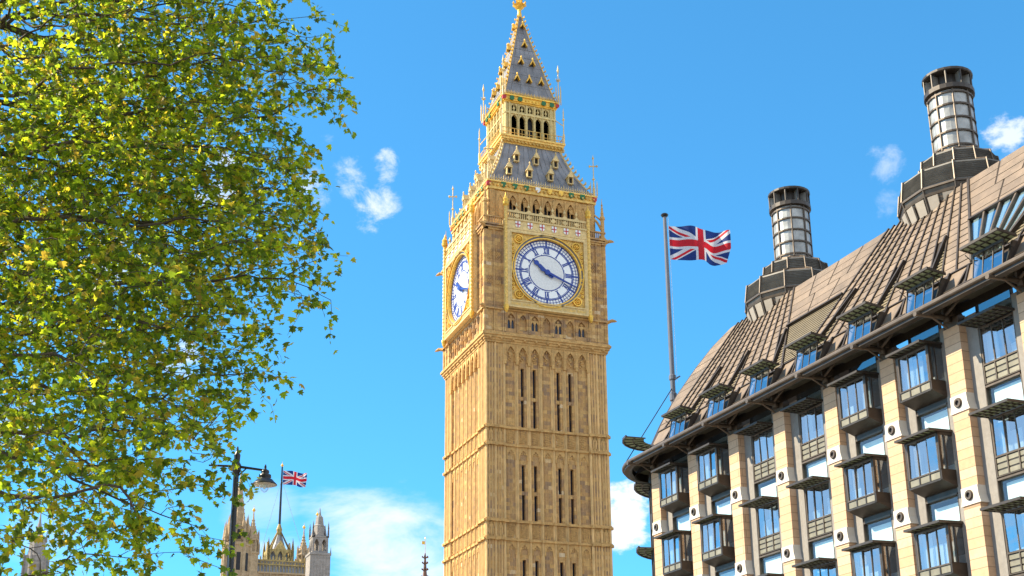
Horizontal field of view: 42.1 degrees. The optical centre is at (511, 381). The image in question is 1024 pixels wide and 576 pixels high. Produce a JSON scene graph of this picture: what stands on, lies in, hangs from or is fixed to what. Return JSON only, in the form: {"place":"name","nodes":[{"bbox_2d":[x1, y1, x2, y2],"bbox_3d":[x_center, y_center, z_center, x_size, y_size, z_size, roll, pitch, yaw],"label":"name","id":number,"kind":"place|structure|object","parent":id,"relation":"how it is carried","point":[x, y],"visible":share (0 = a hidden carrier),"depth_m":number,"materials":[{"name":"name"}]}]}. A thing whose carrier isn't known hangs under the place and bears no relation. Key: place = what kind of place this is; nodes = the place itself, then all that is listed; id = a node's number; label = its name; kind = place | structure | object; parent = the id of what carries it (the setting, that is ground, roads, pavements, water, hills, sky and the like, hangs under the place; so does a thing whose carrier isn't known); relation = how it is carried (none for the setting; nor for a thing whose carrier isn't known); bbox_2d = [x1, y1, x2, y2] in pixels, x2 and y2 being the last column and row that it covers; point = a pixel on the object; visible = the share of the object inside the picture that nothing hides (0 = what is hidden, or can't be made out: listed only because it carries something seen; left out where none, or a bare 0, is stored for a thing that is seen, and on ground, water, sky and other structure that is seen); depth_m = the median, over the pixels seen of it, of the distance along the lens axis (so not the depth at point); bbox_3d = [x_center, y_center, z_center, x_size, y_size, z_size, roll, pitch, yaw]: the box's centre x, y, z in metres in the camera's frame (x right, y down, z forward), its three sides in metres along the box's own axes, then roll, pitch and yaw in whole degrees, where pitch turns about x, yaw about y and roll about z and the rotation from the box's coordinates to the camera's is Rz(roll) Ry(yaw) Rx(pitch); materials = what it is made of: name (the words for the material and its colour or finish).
{"place":"outdoors","nodes":[
{"label":"outdoors","id":0,"kind":"place"},
{"bbox_2d":[0,0,360,575],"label":"plane tree","id":1,"kind":"object","parent":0,"point":[36,298],"visible":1,"depth_m":15.29,"materials":[{"name":"green plant"}]},
{"bbox_2d":[209,446,276,575],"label":"street lamp","id":2,"kind":"object","parent":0,"point":[265,480],"visible":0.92,"depth_m":18.04,"materials":[{"name":"black metal"}]},
{"bbox_2d":[0,0,1023,575],"label":"sky","id":3,"kind":"structure","parent":0,"point":[693,112],"materials":[{"name":"blue"}]},
{"label":"ground","id":4,"kind":"structure","parent":0,"visible":0},
{"bbox_2d":[21,513,49,574],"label":"grey tower","id":5,"kind":"structure","parent":4,"relation":"on","point":[35,560],"depth_m":330.39,"materials":[{"name":"stone"}]},
{"bbox_2d":[220,475,252,575],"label":"stone spire","id":6,"kind":"structure","parent":4,"relation":"on","point":[242,562],"depth_m":295.76,"materials":[{"name":"beige stone"}]},
{"bbox_2d":[250,508,322,575],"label":"palace tower","id":7,"kind":"structure","parent":4,"relation":"on","point":[277,559],"depth_m":421.71,"materials":[{"name":"beige stone"}]},
{"bbox_2d":[260,461,304,557],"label":"flagpole","id":8,"kind":"object","parent":7,"relation":"on","point":[280,504],"visible":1,"depth_m":434.65,"materials":[{"name":"black metal"}]},
{"bbox_2d":[283,470,306,486],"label":"union flag","id":9,"kind":"object","parent":8,"relation":"attached to","point":[294,478],"visible":1,"depth_m":437.88,"materials":[{"name":"multicoloured fabric"}]},
{"bbox_2d":[305,510,330,575],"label":"grey turret","id":10,"kind":"object","parent":4,"relation":"on","point":[317,561],"visible":1,"depth_m":298.53,"materials":[{"name":"stone"}]},
{"bbox_2d":[421,536,428,575],"bbox_3d":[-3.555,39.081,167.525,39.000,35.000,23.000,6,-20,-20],"label":"iron spirelet","id":11,"kind":"object","parent":4,"relation":"on","point":[424,569],"visible":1,"depth_m":160.74,"materials":[{"name":"grey metal"}]},
{"bbox_2d":[435,0,616,575],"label":"clock tower","id":12,"kind":"structure","parent":4,"relation":"on","point":[525,349],"depth_m":125.69,"materials":[{"name":"stone"}]},
{"bbox_2d":[521,401,522,426],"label":"slit window","id":13,"kind":"structure","parent":12,"relation":"in","point":[521,401],"depth_m":122.85,"materials":[{"name":"black glass"}]},
{"bbox_2d":[521,370,522,396],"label":"slit window","id":14,"kind":"structure","parent":12,"relation":"in","point":[521,370],"depth_m":123.70,"materials":[{"name":"black glass"}]},
{"bbox_2d":[522,496,523,519],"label":"slit window","id":15,"kind":"structure","parent":12,"relation":"in","point":[522,496],"depth_m":120.07,"materials":[{"name":"black glass"}]},
{"bbox_2d":[522,466,523,490],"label":"slit window","id":16,"kind":"structure","parent":12,"relation":"in","point":[522,466],"depth_m":120.88,"materials":[{"name":"black glass"}]},
{"bbox_2d":[533,403,534,428],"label":"slit window","id":17,"kind":"structure","parent":12,"relation":"in","point":[533,403],"depth_m":123.24,"materials":[{"name":"black glass"}]},
{"bbox_2d":[533,371,534,397],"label":"slit window","id":18,"kind":"structure","parent":12,"relation":"in","point":[533,371],"depth_m":124.10,"materials":[{"name":"black glass"}]},
{"bbox_2d":[534,497,535,520],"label":"slit window","id":19,"kind":"structure","parent":12,"relation":"in","point":[534,497],"depth_m":120.57,"materials":[{"name":"black glass"}]},
{"bbox_2d":[534,467,535,491],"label":"slit window","id":20,"kind":"structure","parent":12,"relation":"in","point":[534,467],"depth_m":121.32,"materials":[{"name":"black glass"}]},
{"bbox_2d":[556,374,557,400],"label":"slit window","id":21,"kind":"structure","parent":12,"relation":"in","point":[556,374],"depth_m":125.06,"materials":[{"name":"black glass"}]},
{"bbox_2d":[557,405,558,430],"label":"slit window","id":22,"kind":"structure","parent":12,"relation":"in","point":[557,405],"depth_m":124.07,"materials":[{"name":"black glass"}]},
{"bbox_2d":[558,469,559,493],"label":"slit window","id":23,"kind":"structure","parent":12,"relation":"in","point":[558,469],"depth_m":122.23,"materials":[{"name":"black glass"}]},
{"bbox_2d":[559,499,560,522],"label":"slit window","id":24,"kind":"structure","parent":12,"relation":"in","point":[559,499],"depth_m":121.24,"materials":[{"name":"black glass"}]},
{"bbox_2d":[568,375,569,401],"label":"slit window","id":25,"kind":"structure","parent":12,"relation":"in","point":[568,375],"depth_m":125.52,"materials":[{"name":"black glass"}]},
{"bbox_2d":[569,407,570,431],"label":"slit window","id":26,"kind":"structure","parent":12,"relation":"in","point":[569,407],"depth_m":124.41,"materials":[{"name":"black glass"}]},
{"bbox_2d":[570,471,571,494],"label":"slit window","id":27,"kind":"structure","parent":12,"relation":"in","point":[570,471],"depth_m":122.63,"materials":[{"name":"black glass"}]},
{"bbox_2d":[571,500,572,523],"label":"slit window","id":28,"kind":"structure","parent":12,"relation":"in","point":[571,500],"depth_m":121.69,"materials":[{"name":"black glass"}]},
{"bbox_2d":[622,66,1023,575],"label":"office building","id":29,"kind":"structure","parent":4,"relation":"on","point":[804,429],"depth_m":61.41,"materials":[{"name":"beige stone"}]},
{"bbox_2d":[626,213,680,460],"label":"flagpole","id":30,"kind":"object","parent":29,"relation":"on","point":[672,379],"visible":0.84,"depth_m":85.47,"materials":[{"name":"grey metal"}]},
{"bbox_2d":[669,225,730,265],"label":"union flag","id":31,"kind":"object","parent":30,"relation":"attached to","point":[689,242],"visible":1,"depth_m":87.62,"materials":[{"name":"multicoloured fabric"}]},
{"bbox_2d":[651,462,689,512],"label":"bay window","id":32,"kind":"structure","parent":29,"relation":"in","point":[673,498],"depth_m":73.97,"materials":[{"name":"blue glass"}]},
{"bbox_2d":[653,530,693,575],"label":"bay window","id":33,"kind":"structure","parent":29,"relation":"in","point":[673,563],"depth_m":72.74,"materials":[{"name":"blue glass"}]},
{"bbox_2d":[670,450,687,462],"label":"clerestory window","id":34,"kind":"structure","parent":29,"relation":"in","point":[682,457],"depth_m":75.02,"materials":[{"name":"brown metal"}]},
{"bbox_2d":[672,510,690,530],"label":"lower window","id":35,"kind":"structure","parent":29,"relation":"in","point":[684,523],"depth_m":74.04,"materials":[{"name":"white glass"}]},
{"bbox_2d":[688,443,730,496],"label":"bay window","id":36,"kind":"structure","parent":29,"relation":"in","point":[711,482],"depth_m":70.31,"materials":[{"name":"brown metal"}]},
{"bbox_2d":[692,513,734,566],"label":"bay window","id":37,"kind":"structure","parent":29,"relation":"in","point":[715,550],"depth_m":69.10,"materials":[{"name":"blue glass"}]},
{"bbox_2d":[708,430,727,443],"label":"clerestory window","id":38,"kind":"structure","parent":29,"relation":"in","point":[721,438],"depth_m":71.29,"materials":[{"name":"brown metal"}]},
{"bbox_2d":[711,493,731,514],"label":"lower window","id":39,"kind":"structure","parent":29,"relation":"in","point":[725,508],"depth_m":70.31,"materials":[{"name":"white glass"}]},
{"bbox_2d":[715,565,734,575],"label":"lower window","id":40,"kind":"structure","parent":29,"relation":"in","point":[732,573],"depth_m":69.13,"materials":[{"name":"blue glass"}]},
{"bbox_2d":[734,421,775,481],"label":"flush window","id":41,"kind":"structure","parent":29,"relation":"in","point":[762,444],"depth_m":67.12,"materials":[{"name":"blue glass"}]},
{"bbox_2d":[738,496,780,555],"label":"flush window","id":42,"kind":"structure","parent":29,"relation":"in","point":[769,540],"depth_m":65.92,"materials":[{"name":"blue glass"}]},
{"bbox_2d":[750,408,772,423],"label":"clerestory window","id":43,"kind":"structure","parent":29,"relation":"in","point":[766,416],"depth_m":67.59,"materials":[{"name":"black glass"}]},
{"bbox_2d":[754,474,776,497],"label":"lower window","id":44,"kind":"structure","parent":29,"relation":"in","point":[770,490],"depth_m":66.62,"materials":[{"name":"white glass"}]},
{"bbox_2d":[759,550,782,574],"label":"lower window","id":45,"kind":"structure","parent":29,"relation":"in","point":[774,565],"depth_m":65.42,"materials":[{"name":"white glass"}]},
{"bbox_2d":[758,573,783,575],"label":"flush window","id":46,"kind":"structure","parent":29,"relation":"in","point":[766,574],"depth_m":63.95,"materials":[{"name":"brown metal"}]},
{"bbox_2d":[780,397,825,461],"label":"flush window","id":47,"kind":"structure","parent":29,"relation":"in","point":[811,423],"depth_m":63.43,"materials":[{"name":"blue glass"}]},
{"bbox_2d":[786,476,832,539],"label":"flush window","id":48,"kind":"structure","parent":29,"relation":"in","point":[819,524],"depth_m":62.30,"materials":[{"name":"blue glass"}]},
{"bbox_2d":[796,382,822,400],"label":"clerestory window","id":49,"kind":"structure","parent":29,"relation":"in","point":[814,392],"depth_m":63.89,"materials":[{"name":"black glass"}]},
{"bbox_2d":[792,557,836,575],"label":"flush window","id":50,"kind":"structure","parent":29,"relation":"in","point":[820,570],"depth_m":61.08,"materials":[{"name":"blue glass"}]},
{"bbox_2d":[802,453,827,478],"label":"lower window","id":51,"kind":"structure","parent":29,"relation":"in","point":[820,468],"depth_m":62.93,"materials":[{"name":"glass"}]},
{"bbox_2d":[808,533,834,559],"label":"lower window","id":52,"kind":"structure","parent":29,"relation":"in","point":[825,549],"depth_m":61.73,"materials":[{"name":"white glass"}]},
{"bbox_2d":[827,370,882,435],"bbox_3d":[15.799,1.037,59.679,2.235,2.370,2.246,6,-20,-20],"label":"bay window","id":53,"kind":"structure","parent":29,"relation":"in","point":[867,417],"depth_m":59.25,"materials":[{"name":"brown metal"}]},
{"bbox_2d":[834,453,891,517],"bbox_3d":[15.830,4.643,58.480,2.235,2.370,2.246,6,-20,-20],"label":"bay window","id":54,"kind":"structure","parent":29,"relation":"in","point":[861,504],"depth_m":58.17,"materials":[{"name":"brown metal"}]},
{"bbox_2d":[849,356,878,372],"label":"clerestory window","id":55,"kind":"structure","parent":29,"relation":"in","point":[870,365],"depth_m":60.13,"materials":[{"name":"blue glass"}]},
{"bbox_2d":[841,540,897,575],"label":"bay window","id":56,"kind":"structure","parent":29,"relation":"in","point":[868,547],"depth_m":57.27,"materials":[{"name":"blue glass"}]},
{"bbox_2d":[855,429,885,455],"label":"lower window","id":57,"kind":"structure","parent":29,"relation":"in","point":[877,446],"depth_m":59.21,"materials":[{"name":"glass"}]},
{"bbox_2d":[863,514,893,541],"bbox_3d":[16.056,6.573,57.952,0.260,1.190,2.000,7,-20,-22],"label":"lower window","id":58,"kind":"structure","parent":29,"relation":"in","point":[884,531],"depth_m":58.02,"materials":[{"name":"white glass"}]},
{"bbox_2d":[885,339,946,410],"bbox_3d":[17.425,-0.201,55.996,2.235,2.370,2.246,6,-20,-20],"label":"bay window","id":59,"kind":"structure","parent":29,"relation":"in","point":[915,393],"depth_m":55.80,"materials":[{"name":"brown metal"}]},
{"bbox_2d":[908,324,941,343],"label":"clerestory window","id":60,"kind":"structure","parent":29,"relation":"in","point":[932,334],"depth_m":56.40,"materials":[{"name":"blue glass"}]},
{"bbox_2d":[894,427,957,497],"bbox_3d":[17.456,3.405,54.797,2.235,2.370,2.246,6,-20,-20],"label":"bay window","id":61,"kind":"structure","parent":29,"relation":"in","point":[930,483],"depth_m":54.46,"materials":[{"name":"brown metal"}]},
{"bbox_2d":[916,403,950,431],"bbox_3d":[17.651,1.729,55.468,0.260,1.190,2.000,7,-20,-22],"label":"lower window","id":62,"kind":"structure","parent":29,"relation":"in","point":[940,420],"depth_m":55.51,"materials":[{"name":"glass"}]},
{"bbox_2d":[903,519,967,575],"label":"bay window","id":63,"kind":"structure","parent":29,"relation":"in","point":[930,559],"depth_m":53.36,"materials":[{"name":"blue glass"}]},
{"bbox_2d":[925,492,960,522],"bbox_3d":[17.682,5.335,54.269,0.260,1.190,2.000,7,-20,-22],"label":"lower window","id":64,"kind":"structure","parent":29,"relation":"in","point":[950,512],"depth_m":54.30,"materials":[{"name":"white glass"}]},
{"bbox_2d":[957,305,1020,384],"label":"flush window","id":65,"kind":"structure","parent":29,"relation":"in","point":[997,368],"depth_m":52.43,"materials":[{"name":"blue metal"}]},
{"bbox_2d":[975,288,1012,312],"bbox_3d":[19.228,-3.079,52.965,0.140,1.150,2.000,7,-20,-22],"label":"clerestory window","id":66,"kind":"structure","parent":29,"relation":"in","point":[1003,299],"depth_m":52.79,"materials":[{"name":"blue glass"}]},
{"bbox_2d":[968,398,1023,477],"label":"flush window","id":67,"kind":"structure","parent":29,"relation":"in","point":[1010,460],"depth_m":51.39,"materials":[{"name":"blue metal"}]},
{"bbox_2d":[980,496,1023,574],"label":"flush window","id":68,"kind":"structure","parent":29,"relation":"in","point":[1015,558],"depth_m":50.35,"materials":[{"name":"blue metal"}]},
{"bbox_2d":[985,372,1023,405],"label":"lower window","id":69,"kind":"structure","parent":29,"relation":"in","point":[1014,390],"depth_m":51.84,"materials":[{"name":"glass"}]},
{"bbox_2d":[997,471,1023,501],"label":"lower window","id":70,"kind":"structure","parent":29,"relation":"in","point":[1015,488],"depth_m":51.00,"materials":[{"name":"glass"}]}
]}

